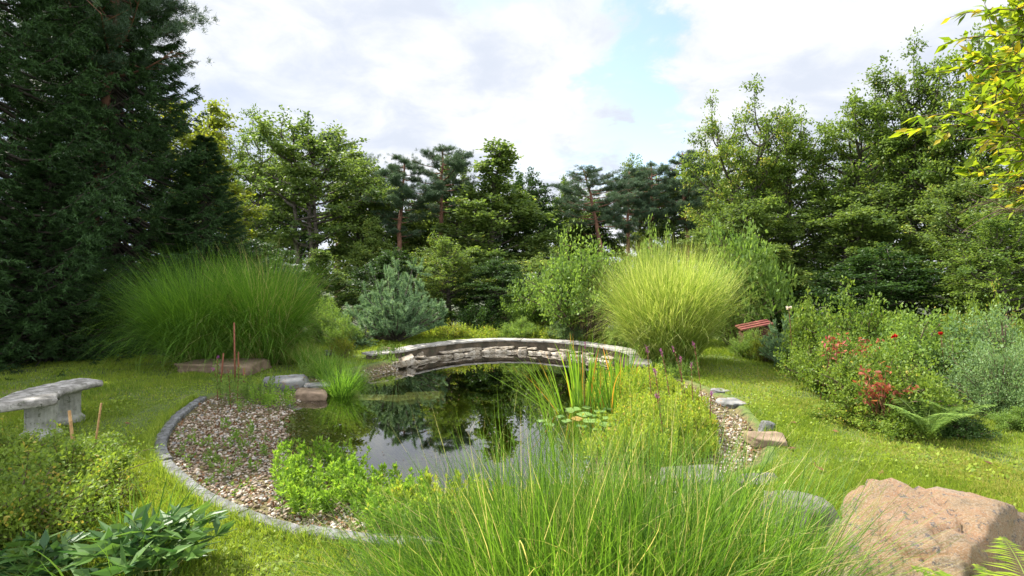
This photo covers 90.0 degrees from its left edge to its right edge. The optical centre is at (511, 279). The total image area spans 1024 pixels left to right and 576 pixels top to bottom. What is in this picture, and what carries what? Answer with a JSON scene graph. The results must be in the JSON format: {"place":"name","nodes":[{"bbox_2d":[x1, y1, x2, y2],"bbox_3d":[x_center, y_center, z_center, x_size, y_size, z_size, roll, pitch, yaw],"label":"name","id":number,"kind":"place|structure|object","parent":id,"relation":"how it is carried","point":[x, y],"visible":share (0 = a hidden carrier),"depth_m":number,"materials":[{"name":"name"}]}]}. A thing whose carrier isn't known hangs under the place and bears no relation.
{"place":"outdoors","nodes":[
{"label":"outdoors","id":0,"kind":"place"},
{"bbox_2d":[234,447,626,575],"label":"moor grass","id":1,"kind":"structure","parent":0,"point":[411,555],"depth_m":2.35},
{"bbox_2d":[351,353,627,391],"bbox_3d":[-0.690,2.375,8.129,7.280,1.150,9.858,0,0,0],"label":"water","id":2,"kind":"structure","parent":0,"point":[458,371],"depth_m":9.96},
{"bbox_2d":[554,335,617,407],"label":"iris","id":3,"kind":"object","parent":2,"relation":"in","point":[577,386],"visible":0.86,"depth_m":7.38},
{"bbox_2d":[583,352,650,412],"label":"iris","id":4,"kind":"object","parent":2,"relation":"on","point":[611,389],"visible":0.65,"depth_m":7.14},
{"bbox_2d":[0,281,1023,575],"bbox_3d":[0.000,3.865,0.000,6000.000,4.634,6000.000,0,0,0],"label":"ground","id":5,"kind":"structure","parent":0,"point":[362,427],"depth_m":7.52,"materials":[{"name":"plant"}]},
{"bbox_2d":[0,410,68,470],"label":"rose bush","id":6,"kind":"object","parent":5,"relation":"on","point":[26,436],"visible":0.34,"depth_m":4.53,"materials":[{"name":"green plant"}]},
{"bbox_2d":[0,378,102,440],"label":"stone bench","id":7,"kind":"object","parent":5,"relation":"on","point":[44,404],"visible":0.73,"depth_m":5.36,"materials":[{"name":"stone"}]},
{"bbox_2d":[0,527,104,575],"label":"peony","id":8,"kind":"object","parent":5,"relation":"on","point":[42,545],"visible":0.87,"depth_m":2.75,"materials":[{"name":"green plant"}]},
{"bbox_2d":[0,434,143,573],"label":"rose bush","id":9,"kind":"object","parent":5,"relation":"on","point":[30,508],"visible":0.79,"depth_m":3.15,"materials":[{"name":"green plant"}]},
{"bbox_2d":[17,302,129,362],"bbox_3d":[-9.141,1.048,10.778,2.149,1.365,2.394,0,0,-21],"label":"shrub","id":10,"kind":"object","parent":5,"relation":"on","point":[89,325],"visible":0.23,"depth_m":10.29,"materials":[{"name":"green plant"}]},
{"bbox_2d":[0,133,157,374],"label":"spruce tree","id":11,"kind":"object","parent":5,"relation":"on","point":[48,143],"visible":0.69,"depth_m":10.00,"materials":[{"name":"green plant"}]},
{"bbox_2d":[0,419,163,500],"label":"rose bush","id":12,"kind":"object","parent":5,"relation":"on","point":[76,457],"visible":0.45,"depth_m":3.85,"materials":[{"name":"green plant"}]},
{"bbox_2d":[0,0,164,380],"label":"spruce tree","id":13,"kind":"object","parent":5,"relation":"on","point":[14,45],"visible":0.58,"depth_m":10.16,"materials":[{"name":"green plant"}]},
{"bbox_2d":[50,463,158,514],"bbox_3d":[-2.970,1.490,3.735,0.694,0.401,0.667,0,0,-9],"label":"shrub","id":14,"kind":"object","parent":5,"relation":"on","point":[126,501],"visible":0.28,"depth_m":3.73,"materials":[{"name":"green plant"}]},
{"bbox_2d":[0,0,223,304],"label":"spruce tree","id":15,"kind":"object","parent":5,"relation":"on","point":[155,184],"visible":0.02,"depth_m":14.66,"materials":[{"name":"green plant"}]},
{"bbox_2d":[5,0,219,292],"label":"pine tree","id":16,"kind":"object","parent":5,"relation":"on","point":[121,13],"visible":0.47,"depth_m":12.52,"materials":[{"name":"green plant"}]},
{"bbox_2d":[0,0,256,363],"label":"spruce tree","id":17,"kind":"object","parent":5,"relation":"on","point":[154,131],"visible":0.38,"depth_m":12.82,"materials":[{"name":"green plant"}]},
{"bbox_2d":[55,499,237,575],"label":"peony","id":18,"kind":"object","parent":5,"relation":"on","point":[125,545],"visible":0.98,"depth_m":2.78,"materials":[{"name":"green plant"}]},
{"bbox_2d":[60,237,309,382],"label":"silver grass","id":19,"kind":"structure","parent":5,"relation":"on","point":[168,309],"depth_m":9.15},
{"bbox_2d":[124,97,272,266],"bbox_3d":[-17.628,-3.923,26.789,8.476,12.435,7.959,0,0,39],"label":"broadleaf tree","id":20,"kind":"object","parent":5,"relation":"on","point":[215,124],"visible":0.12,"depth_m":26.97,"materials":[{"name":"green plant"}]},
{"bbox_2d":[140,155,271,258],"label":"broadleaf tree","id":21,"kind":"object","parent":5,"relation":"on","point":[256,214],"visible":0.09,"depth_m":27.35,"materials":[{"name":"green plant"}]},
{"bbox_2d":[142,134,274,345],"bbox_3d":[-8.328,-1.008,13.948,4.040,6.123,4.438,0,0,-42],"label":"spruce tree","id":22,"kind":"object","parent":5,"relation":"on","point":[220,191],"visible":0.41,"depth_m":13.77,"materials":[{"name":"green plant"}]},
{"bbox_2d":[174,358,272,375],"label":"stone block","id":23,"kind":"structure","parent":5,"relation":"on","point":[248,366],"depth_m":8.97,"materials":[{"name":"stone"}]},
{"bbox_2d":[175,408,296,496],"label":"pebble weeds","id":24,"kind":"object","parent":5,"relation":"on","point":[231,468],"visible":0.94,"depth_m":4.89,"materials":[{"name":"green plant"}]},
{"bbox_2d":[218,368,279,404],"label":"bank plant","id":25,"kind":"object","parent":5,"relation":"on","point":[262,388],"visible":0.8,"depth_m":7.32,"materials":[{"name":"green plant"}]},
{"bbox_2d":[139,234,364,378],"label":"silver grass","id":26,"kind":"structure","parent":5,"relation":"on","point":[296,309],"depth_m":9.47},
{"bbox_2d":[213,103,298,274],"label":"broadleaf tree","id":27,"kind":"object","parent":5,"relation":"on","point":[251,180],"visible":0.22,"depth_m":48.44,"materials":[{"name":"green plant"}]},
{"bbox_2d":[215,237,315,299],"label":"undergrowth tree","id":28,"kind":"object","parent":5,"relation":"on","point":[270,251],"visible":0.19,"depth_m":15.22,"materials":[{"name":"green plant"}]},
{"bbox_2d":[247,383,295,411],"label":"bank plant","id":29,"kind":"object","parent":5,"relation":"on","point":[269,399],"visible":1,"depth_m":7.10,"materials":[{"name":"green plant"}]},
{"bbox_2d":[236,153,330,283],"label":"broadleaf tree","id":30,"kind":"object","parent":5,"relation":"on","point":[302,238],"visible":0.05,"depth_m":65.65,"materials":[{"name":"green plant"}]},
{"bbox_2d":[154,396,454,551],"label":"stone kerb","id":31,"kind":"structure","parent":5,"relation":"on","point":[171,424],"depth_m":3.94,"materials":[{"name":"stone"}]},
{"bbox_2d":[230,104,402,272],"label":"broadleaf tree","id":32,"kind":"object","parent":5,"relation":"on","point":[291,169],"visible":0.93,"depth_m":45.62,"materials":[{"name":"green plant"}]},
{"bbox_2d":[273,464,364,521],"bbox_3d":[-1.496,1.572,3.876,0.534,0.362,0.634,0,0,36],"label":"goldenrod","id":33,"kind":"object","parent":5,"relation":"on","point":[295,495],"visible":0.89,"depth_m":3.75,"materials":[{"name":"green plant"}]},
{"bbox_2d":[287,248,362,322],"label":"undergrowth tree","id":34,"kind":"object","parent":5,"relation":"on","point":[326,261],"visible":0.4,"depth_m":15.74,"materials":[{"name":"green plant"}]},
{"bbox_2d":[303,291,350,342],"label":"shrub","id":35,"kind":"object","parent":5,"relation":"on","point":[336,313],"visible":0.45,"depth_m":12.35,"materials":[{"name":"green plant"}]},
{"bbox_2d":[304,354,374,402],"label":"sedge","id":36,"kind":"object","parent":5,"relation":"on","point":[344,387],"visible":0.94,"depth_m":7.93,"materials":[{"name":"green plant"}]},
{"bbox_2d":[320,150,417,317],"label":"broadleaf tree","id":37,"kind":"object","parent":5,"relation":"on","point":[358,237],"visible":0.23,"depth_m":52.48,"materials":[{"name":"green plant"}]},
{"bbox_2d":[338,216,433,311],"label":"broadleaf tree","id":38,"kind":"object","parent":5,"relation":"on","point":[372,231],"visible":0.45,"depth_m":43.50,"materials":[{"name":"green plant"}]},
{"bbox_2d":[341,246,440,309],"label":"undergrowth tree","id":39,"kind":"object","parent":5,"relation":"on","point":[386,258],"visible":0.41,"depth_m":16.63,"materials":[{"name":"green plant"}]},
{"bbox_2d":[336,256,448,340],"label":"dwarf pine","id":40,"kind":"object","parent":5,"relation":"on","point":[400,315],"visible":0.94,"depth_m":12.64,"materials":[{"name":"green plant"}]},
{"bbox_2d":[360,153,443,273],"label":"pine tree","id":41,"kind":"object","parent":5,"relation":"on","point":[394,175],"visible":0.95,"depth_m":47.93,"materials":[{"name":"green plant"}]},
{"bbox_2d":[349,201,466,301],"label":"broadleaf tree","id":42,"kind":"object","parent":5,"relation":"on","point":[419,241],"visible":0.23,"depth_m":53.75,"materials":[{"name":"green plant"}]},
{"bbox_2d":[390,468,490,533],"bbox_3d":[-0.510,1.609,3.752,0.783,0.378,0.805,0,0,0],"label":"goldenrod","id":43,"kind":"object","parent":5,"relation":"on","point":[412,490],"visible":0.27,"depth_m":3.75,"materials":[{"name":"green plant"}]},
{"bbox_2d":[399,144,482,306],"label":"pine tree","id":44,"kind":"object","parent":5,"relation":"on","point":[456,164],"visible":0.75,"depth_m":48.97,"materials":[{"name":"green plant"}]},
{"bbox_2d":[401,230,497,327],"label":"undergrowth tree","id":45,"kind":"object","parent":5,"relation":"on","point":[459,258],"visible":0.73,"depth_m":16.11,"materials":[{"name":"green plant"}]},
{"bbox_2d":[423,150,483,310],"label":"broadleaf tree","id":46,"kind":"object","parent":5,"relation":"on","point":[447,219],"visible":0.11,"depth_m":53.54,"materials":[{"name":"green plant"}]},
{"bbox_2d":[167,365,759,539],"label":"pebbles","id":47,"kind":"object","parent":5,"relation":"on","point":[253,481],"visible":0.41,"depth_m":5.32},
{"bbox_2d":[268,435,371,497],"bbox_3d":[-1.619,1.582,4.316,0.764,0.429,0.815,0,0,-45],"label":"goldenrod","id":48,"kind":"object","parent":47,"relation":"on","point":[292,463],"visible":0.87,"depth_m":4.33,"materials":[{"name":"green plant"}]},
{"bbox_2d":[336,462,428,517],"bbox_3d":[-0.985,1.628,4.003,0.725,0.366,0.725,0,0,0],"label":"goldenrod","id":49,"kind":"object","parent":47,"relation":"on","point":[371,480],"visible":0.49,"depth_m":4.00,"materials":[{"name":"green plant"}]},
{"bbox_2d":[349,476,442,535],"bbox_3d":[-0.770,1.586,3.516,0.623,0.328,0.603,0,0,-37],"label":"goldenrod","id":50,"kind":"object","parent":47,"relation":"on","point":[377,498],"visible":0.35,"depth_m":3.42,"materials":[{"name":"green plant"}]},
{"bbox_2d":[167,365,761,535],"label":"leaf litter","id":51,"kind":"object","parent":5,"relation":"on","point":[284,503],"visible":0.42,"depth_m":5.32,"materials":[{"name":"brown plant"}]},
{"bbox_2d":[450,296,512,330],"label":"shrub","id":52,"kind":"object","parent":5,"relation":"on","point":[484,315],"visible":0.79,"depth_m":14.65,"materials":[{"name":"green plant"}]},
{"bbox_2d":[413,136,563,309],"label":"broadleaf tree","id":53,"kind":"object","parent":5,"relation":"on","point":[494,198],"visible":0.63,"depth_m":45.85,"materials":[{"name":"green plant"}]},
{"bbox_2d":[444,257,539,317],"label":"undergrowth tree","id":54,"kind":"object","parent":5,"relation":"on","point":[503,277],"visible":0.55,"depth_m":15.66,"materials":[{"name":"green plant"}]},
{"bbox_2d":[367,321,617,340],"bbox_3d":[0.401,1.343,14.000,8.825,0.521,1.838,0,0,0],"label":"meadow strip","id":55,"kind":"object","parent":5,"relation":"on","point":[488,332],"visible":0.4,"depth_m":13.45,"materials":[{"name":"green plant"}]},
{"bbox_2d":[362,338,651,371],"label":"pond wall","id":56,"kind":"structure","parent":5,"relation":"on","point":[432,349],"depth_m":12.14,"materials":[{"name":"stone"}]},
{"bbox_2d":[0,335,1023,575],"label":"lawn grass","id":57,"kind":"structure","parent":5,"relation":"on","point":[992,488],"depth_m":4.98,"materials":[{"name":"plant"}]},
{"bbox_2d":[493,273,552,327],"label":"shrub","id":58,"kind":"object","parent":5,"relation":"on","point":[516,309],"visible":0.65,"depth_m":14.70,"materials":[{"name":"green plant"}]},
{"bbox_2d":[480,166,570,273],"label":"broadleaf tree","id":59,"kind":"object","parent":5,"relation":"on","point":[532,190],"visible":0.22,"depth_m":51.22,"materials":[{"name":"green plant"}]},
{"bbox_2d":[285,382,804,575],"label":"moor grass","id":60,"kind":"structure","parent":5,"relation":"on","point":[503,539],"depth_m":2.15,"materials":[{"name":"plant"}]},
{"bbox_2d":[533,174,592,265],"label":"tree","id":61,"kind":"object","parent":5,"relation":"on","point":[568,219],"visible":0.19,"depth_m":57.92,"materials":[{"name":"green plant"}]},
{"bbox_2d":[504,220,652,340],"bbox_3d":[2.126,0.020,13.420,3.931,3.271,4.156,0,0,-23],"label":"shrub","id":62,"kind":"object","parent":5,"relation":"on","point":[563,291],"visible":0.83,"depth_m":13.03,"materials":[{"name":"green plant"}]},
{"bbox_2d":[554,197,631,266],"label":"broadleaf tree","id":63,"kind":"object","parent":5,"relation":"on","point":[612,243],"visible":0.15,"depth_m":55.20,"materials":[{"name":"green plant"}]},
{"bbox_2d":[549,164,643,261],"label":"pine tree","id":64,"kind":"object","parent":5,"relation":"on","point":[611,185],"visible":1,"depth_m":49.63,"materials":[{"name":"green plant"}]},
{"bbox_2d":[401,429,840,575],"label":"moor grass","id":65,"kind":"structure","parent":5,"relation":"on","point":[645,568],"depth_m":2.05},
{"bbox_2d":[597,166,662,278],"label":"pine tree","id":66,"kind":"object","parent":5,"relation":"on","point":[643,210],"visible":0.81,"depth_m":52.11,"materials":[{"name":"green plant"}]},
{"bbox_2d":[605,152,676,263],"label":"broadleaf tree","id":67,"kind":"object","parent":5,"relation":"on","point":[628,164],"visible":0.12,"depth_m":58.92,"materials":[{"name":"green plant"}]},
{"bbox_2d":[566,361,720,472],"bbox_3d":[1.632,1.685,6.665,1.801,1.204,4.369,0,0,5],"label":"marsh bed","id":68,"kind":"object","parent":5,"relation":"on","point":[690,404],"visible":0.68,"depth_m":5.44,"materials":[{"name":"green plant"}]},
{"bbox_2d":[612,160,689,256],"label":"pine tree","id":69,"kind":"object","parent":5,"relation":"on","point":[649,171],"visible":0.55,"depth_m":54.04,"materials":[{"name":"green plant"}]},
{"bbox_2d":[619,210,682,330],"bbox_3d":[3.728,-0.068,13.306,2.017,3.419,1.908,0,0,-25],"label":"shrub","id":70,"kind":"object","parent":5,"relation":"on","point":[652,238],"visible":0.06,"depth_m":13.05,"materials":[{"name":"green plant"}]},
{"bbox_2d":[568,232,777,372],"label":"zebra grass","id":71,"kind":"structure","parent":5,"relation":"on","point":[677,310],"depth_m":9.32,"materials":[{"name":"plant"}]},
{"bbox_2d":[630,177,720,272],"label":"broadleaf tree","id":72,"kind":"object","parent":5,"relation":"on","point":[661,227],"visible":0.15,"depth_m":56.38,"materials":[{"name":"green plant"}]},
{"bbox_2d":[397,375,967,575],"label":"moor grass","id":73,"kind":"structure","parent":5,"relation":"on","point":[635,529],"depth_m":2.19,"materials":[{"name":"plant"}]},
{"bbox_2d":[653,148,717,270],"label":"pine tree","id":74,"kind":"object","parent":5,"relation":"on","point":[676,182],"visible":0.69,"depth_m":52.00,"materials":[{"name":"green plant"}]},
{"bbox_2d":[671,132,742,264],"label":"broadleaf tree","id":75,"kind":"object","parent":5,"relation":"on","point":[704,206],"visible":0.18,"depth_m":51.85,"materials":[{"name":"green plant"}]},
{"bbox_2d":[673,73,809,248],"bbox_3d":[7.822,-2.419,17.394,4.330,8.606,4.176,0,0,-23],"label":"hornbeam","id":76,"kind":"object","parent":5,"relation":"on","point":[729,149],"visible":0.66,"depth_m":16.77,"materials":[{"name":"green plant"}]},
{"bbox_2d":[686,212,802,345],"bbox_3d":[5.653,-0.100,12.567,2.620,3.575,2.787,0,0,-45],"label":"shrub","id":77,"kind":"object","parent":5,"relation":"on","point":[763,269],"visible":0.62,"depth_m":12.05,"materials":[{"name":"green plant"}]},
{"bbox_2d":[677,196,814,276],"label":"broadleaf tree","id":78,"kind":"object","parent":5,"relation":"on","point":[757,215],"visible":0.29,"depth_m":15.44,"materials":[{"name":"green plant"}]},
{"bbox_2d":[759,313,809,365],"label":"conifer","id":79,"kind":"object","parent":5,"relation":"on","point":[771,344],"visible":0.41,"depth_m":9.69,"materials":[{"name":"green plant"}]},
{"bbox_2d":[763,243,832,325],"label":"undergrowth tree","id":80,"kind":"object","parent":5,"relation":"on","point":[783,253],"visible":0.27,"depth_m":13.49,"materials":[{"name":"green plant"}]},
{"bbox_2d":[758,490,839,542],"bbox_3d":[1.938,1.581,3.415,0.402,0.296,0.391,0,0,-29],"label":"grey rock","id":81,"kind":"object","parent":5,"relation":"on","point":[826,505],"visible":0.16,"depth_m":3.31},
{"bbox_2d":[712,96,896,295],"bbox_3d":[9.066,-2.256,16.642,4.791,8.228,4.654,0,0,0],"label":"hornbeam","id":82,"kind":"object","parent":5,"relation":"on","point":[823,155],"visible":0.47,"depth_m":16.38,"materials":[{"name":"green plant"}]},
{"bbox_2d":[777,285,838,365],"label":"rose bush","id":83,"kind":"object","parent":5,"relation":"on","point":[807,310],"visible":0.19,"depth_m":9.43,"materials":[{"name":"green plant"}]},
{"bbox_2d":[773,320,889,396],"bbox_3d":[4.512,1.095,7.355,1.542,1.260,1.350,0,0,8],"label":"rose bush","id":84,"kind":"object","parent":5,"relation":"on","point":[799,372],"visible":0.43,"depth_m":7.20,"materials":[{"name":"green plant"}]},
{"bbox_2d":[758,181,927,318],"bbox_3d":[9.868,-0.610,15.030,4.510,4.646,4.446,0,0,6],"label":"broadleaf tree","id":85,"kind":"object","parent":5,"relation":"on","point":[860,220],"visible":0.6,"depth_m":14.47,"materials":[{"name":"green plant"}]},
{"bbox_2d":[805,396,883,431],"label":"shrub","id":86,"kind":"object","parent":5,"relation":"on","point":[847,414],"visible":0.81,"depth_m":5.90,"materials":[{"name":"green plant"}]},
{"bbox_2d":[778,63,925,312],"bbox_3d":[11.004,-2.464,16.601,4.352,8.566,4.512,0,0,-36],"label":"hornbeam","id":87,"kind":"object","parent":5,"relation":"on","point":[841,155],"visible":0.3,"depth_m":15.97,"materials":[{"name":"green plant"}]},
{"bbox_2d":[774,267,945,356],"bbox_3d":[5.987,0.788,8.911,2.080,2.031,2.374,0,0,-25],"label":"rose bush","id":88,"kind":"object","parent":5,"relation":"on","point":[856,321],"visible":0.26,"depth_m":8.74,"materials":[{"name":"green plant"}]},
{"bbox_2d":[795,242,967,338],"bbox_3d":[8.827,0.512,12.504,3.537,2.886,3.801,0,0,37],"label":"undergrowth tree","id":89,"kind":"object","parent":5,"relation":"on","point":[889,287],"visible":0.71,"depth_m":12.03,"materials":[{"name":"green plant"}]},
{"bbox_2d":[852,361,918,419],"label":"red shoots","id":90,"kind":"object","parent":5,"relation":"on","point":[888,387],"visible":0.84,"depth_m":5.72,"materials":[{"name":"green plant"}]},
{"bbox_2d":[801,324,972,418],"bbox_3d":[4.388,1.143,6.156,1.465,1.226,1.673,0,0,18],"label":"rose bush","id":91,"kind":"object","parent":5,"relation":"on","point":[898,381],"visible":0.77,"depth_m":5.99,"materials":[{"name":"green plant"}]},
{"bbox_2d":[858,408,943,442],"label":"shrub","id":92,"kind":"object","parent":5,"relation":"on","point":[902,427],"visible":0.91,"depth_m":5.38,"materials":[{"name":"green plant"}]},
{"bbox_2d":[816,478,1023,575],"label":"boulder","id":93,"kind":"object","parent":5,"relation":"on","point":[998,519],"visible":0.81,"depth_m":2.56,"materials":[{"name":"stone"}]},
{"bbox_2d":[834,50,1013,307],"bbox_3d":[12.402,-2.592,15.360,4.612,8.669,4.748,0,0,-25],"label":"hornbeam","id":94,"kind":"object","parent":5,"relation":"on","point":[868,134],"visible":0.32,"depth_m":14.97,"materials":[{"name":"green plant"}]},
{"bbox_2d":[830,303,1023,396],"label":"shrub","id":95,"kind":"object","parent":5,"relation":"on","point":[908,341],"visible":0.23,"depth_m":7.29,"materials":[{"name":"green plant"}]},
{"bbox_2d":[884,394,974,437],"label":"fern","id":96,"kind":"object","parent":5,"relation":"on","point":[939,423],"visible":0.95,"depth_m":5.26,"materials":[{"name":"green plant"}]},
{"bbox_2d":[852,171,1023,345],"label":"broadleaf tree","id":97,"kind":"object","parent":5,"relation":"on","point":[938,209],"visible":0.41,"depth_m":12.60,"materials":[{"name":"green plant"}]},
{"bbox_2d":[872,22,1023,306],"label":"hornbeam","id":98,"kind":"object","parent":5,"relation":"on","point":[957,105],"visible":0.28,"depth_m":14.54,"materials":[{"name":"green plant"}]},
{"bbox_2d":[889,0,1023,232],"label":"cherry tree","id":99,"kind":"object","parent":5,"relation":"on","point":[1008,57],"visible":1,"depth_m":4.24,"materials":[{"name":"green plant"}]},
{"bbox_2d":[913,403,1002,441],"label":"shrub","id":100,"kind":"object","parent":5,"relation":"on","point":[958,426],"visible":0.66,"depth_m":5.33,"materials":[{"name":"green plant"}]},
{"bbox_2d":[896,1,1023,331],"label":"hornbeam","id":101,"kind":"object","parent":5,"relation":"on","point":[931,170],"visible":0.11,"depth_m":13.78,"materials":[{"name":"green plant"}]},
{"bbox_2d":[911,537,1023,575],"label":"fern","id":102,"kind":"object","parent":5,"relation":"on","point":[985,573],"visible":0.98,"depth_m":2.19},
{"bbox_2d":[912,295,1023,400],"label":"shrub","id":103,"kind":"object","parent":5,"relation":"on","point":[1003,338],"visible":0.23,"depth_m":7.00,"materials":[{"name":"green plant"}]},
{"bbox_2d":[913,204,1023,332],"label":"undergrowth tree","id":104,"kind":"object","parent":5,"relation":"on","point":[1000,264],"visible":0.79,"depth_m":10.83,"materials":[{"name":"green plant"}]},
{"bbox_2d":[924,277,1023,359],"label":"rose bush","id":105,"kind":"object","parent":5,"relation":"on","point":[976,308],"visible":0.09,"depth_m":9.17,"materials":[{"name":"green plant"}]},
{"bbox_2d":[929,330,1023,416],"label":"shrub","id":106,"kind":"object","parent":5,"relation":"on","point":[985,385],"visible":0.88,"depth_m":6.11,"materials":[{"name":"green plant"}]},
{"bbox_2d":[978,403,1023,432],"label":"shrub","id":107,"kind":"object","parent":5,"relation":"on","point":[1013,421],"visible":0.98,"depth_m":5.58,"materials":[{"name":"green plant"}]},
{"bbox_2d":[0,0,1023,279],"label":"sky","id":108,"kind":"structure","parent":0,"point":[596,83],"materials":[{"name":"white"}]},
{"bbox_2d":[548,401,1015,575],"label":"moor grass","id":109,"kind":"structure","parent":0,"point":[802,539],"depth_m":2.28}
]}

